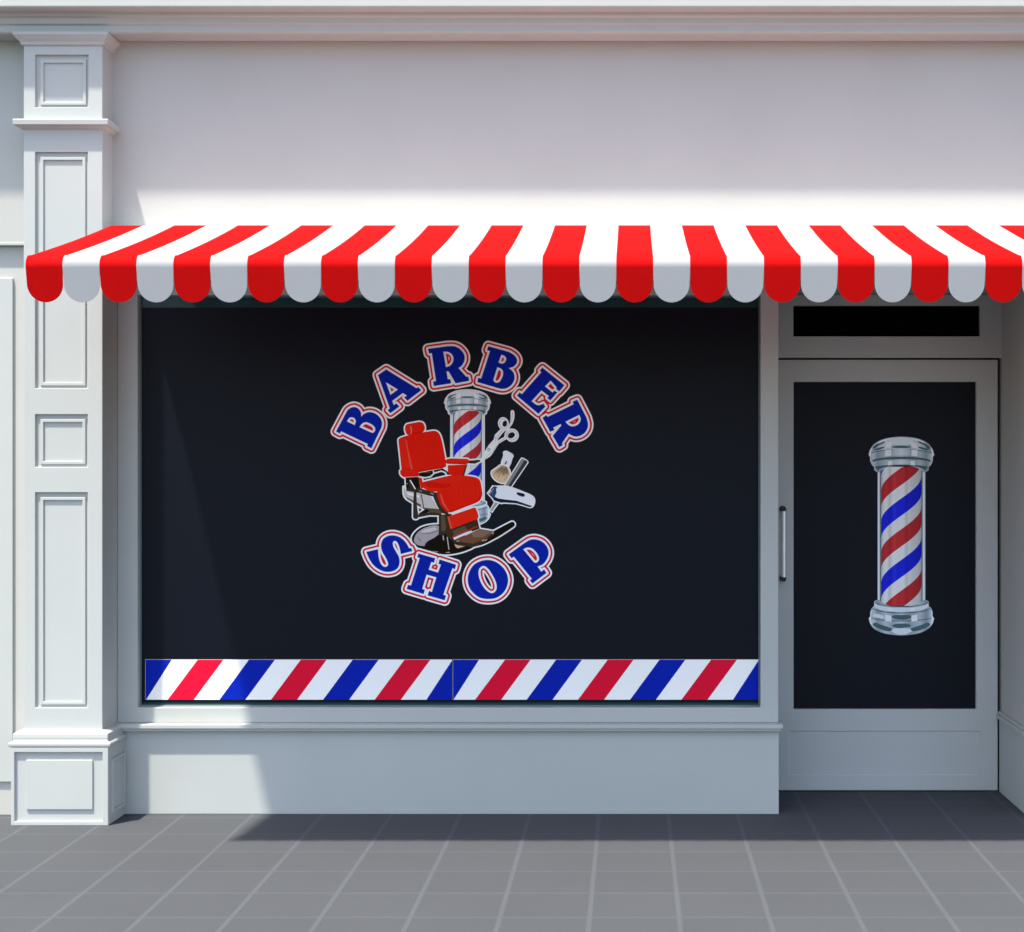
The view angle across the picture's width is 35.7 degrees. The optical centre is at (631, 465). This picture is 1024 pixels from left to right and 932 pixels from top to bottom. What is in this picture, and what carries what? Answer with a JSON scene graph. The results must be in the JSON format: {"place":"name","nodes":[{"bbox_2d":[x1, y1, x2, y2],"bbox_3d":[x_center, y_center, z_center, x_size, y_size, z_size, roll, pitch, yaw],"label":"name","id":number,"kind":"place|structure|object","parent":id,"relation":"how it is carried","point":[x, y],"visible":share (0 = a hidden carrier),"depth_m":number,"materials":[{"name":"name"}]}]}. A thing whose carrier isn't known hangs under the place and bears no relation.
{"place":"outdoors","nodes":[
{"label":"outdoors","id":0,"kind":"place"},
{"bbox_2d":[0,0,1023,825],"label":"shop building","id":1,"kind":"structure","parent":0,"point":[180,478],"depth_m":7.50,"materials":[{"name":"paint"}]},
{"bbox_2d":[118,283,777,721],"bbox_3d":[-0.873,0.175,7.554,3.138,2.088,0.068,0,0,0],"label":"shop window","id":2,"kind":"structure","parent":1,"relation":"in","point":[244,524],"depth_m":7.56,"materials":[{"name":"black glass"}]},
{"bbox_2d":[145,659,451,699],"bbox_3d":[-1.589,1.020,7.558,1.464,0.193,0.001,0,0,0],"label":"striped strip","id":3,"kind":"object","parent":2,"relation":"attached to","point":[298,679],"visible":1,"depth_m":7.56,"materials":[{"name":"multicoloured"}]},
{"bbox_2d":[397,420,515,555],"bbox_3d":[-0.835,0.107,7.557,0.569,0.646,0.002,0,0,0],"label":"barber chair decal","id":4,"kind":"object","parent":2,"relation":"attached to","point":[451,495],"visible":1,"depth_m":7.56,"materials":[{"name":"red plastic"}]},
{"bbox_2d":[361,530,553,605],"bbox_3d":[-0.831,0.487,7.555,0.922,0.363,0.001,0,0,0],"label":"window lettering","id":5,"kind":"object","parent":2,"relation":"attached to","point":[432,575],"depth_m":7.55,"materials":[{"name":"blue plastic"}]},
{"bbox_2d":[331,341,593,453],"bbox_3d":[-0.809,-0.327,7.555,1.254,0.540,0.001,0,0,0],"label":"window lettering","id":6,"kind":"object","parent":2,"relation":"attached to","point":[541,391],"depth_m":7.55,"materials":[{"name":"blue plastic"}]},
{"bbox_2d":[444,389,490,524],"bbox_3d":[-0.784,-0.037,7.558,0.225,0.655,0.001,0,0,0],"label":"barber pole decal","id":7,"kind":"object","parent":2,"relation":"attached to","point":[467,409],"visible":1,"depth_m":7.56,"materials":[{"name":"multicoloured plastic"}]},
{"bbox_2d":[490,451,513,483],"bbox_3d":[-0.619,0.008,7.557,0.111,0.160,0.001,0,0,0],"label":"shaving brush decal","id":8,"kind":"object","parent":2,"relation":"attached to","point":[500,473],"visible":1,"depth_m":7.56,"materials":[{"name":"white plastic"}]},
{"bbox_2d":[489,457,528,512],"bbox_3d":[-0.586,0.093,7.556,0.188,0.265,0.001,0,0,0],"label":"comb decal","id":9,"kind":"object","parent":2,"relation":"attached to","point":[520,466],"visible":1,"depth_m":7.56,"materials":[{"name":"white plastic"}]},
{"bbox_2d":[487,485,534,507],"bbox_3d":[-0.575,0.148,7.556,0.232,0.110,0.001,0,0,0],"label":"hair clipper decal","id":10,"kind":"object","parent":2,"relation":"attached to","point":[502,494],"visible":1,"depth_m":7.56,"materials":[{"name":"white plastic"}]},
{"bbox_2d":[453,659,757,699],"bbox_3d":[-0.125,1.020,7.558,1.459,0.193,0.001,0,0,0],"label":"striped strip","id":11,"kind":"object","parent":2,"relation":"attached to","point":[605,679],"visible":1,"depth_m":7.56,"materials":[{"name":"multicoloured"}]},
{"bbox_2d":[480,410,518,462],"bbox_3d":[-0.631,-0.140,7.557,0.186,0.252,0.001,0,0,0],"label":"scissors decal","id":12,"kind":"object","parent":1,"relation":"attached to","point":[491,448],"visible":1,"depth_m":7.56,"materials":[{"name":"white plastic"}]},
{"bbox_2d":[25,225,1023,301],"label":"awning","id":13,"kind":"object","parent":1,"relation":"attached to","point":[415,263],"visible":1,"depth_m":6.26,"materials":[{"name":"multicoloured fabric"}]},
{"bbox_2d":[778,360,997,789],"bbox_3d":[1.283,0.554,8.012,1.142,2.180,0.125,0,0,0],"label":"door","id":14,"kind":"structure","parent":1,"relation":"in","point":[861,707],"depth_m":8.04,"materials":[{"name":"paint"}]},
{"bbox_2d":[869,437,933,634],"bbox_3d":[1.369,0.357,8.041,0.335,1.008,0.002,0,0,0],"label":"barber pole decal","id":15,"kind":"object","parent":14,"relation":"attached to","point":[901,606],"visible":1,"depth_m":8.04,"materials":[{"name":"multicoloured"}]},
{"bbox_2d":[778,294,1001,358],"bbox_3d":[1.286,-0.707,8.046,1.177,0.321,0.060,0,0,0],"label":"transom window","id":16,"kind":"structure","parent":1,"relation":"in","point":[837,327],"depth_m":8.02,"materials":[{"name":"paint"}]},
{"bbox_2d":[0,789,1023,931],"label":"pavement","id":17,"kind":"structure","parent":0,"point":[877,861],"depth_m":6.46,"materials":[{"name":"grey tile"}]}
]}

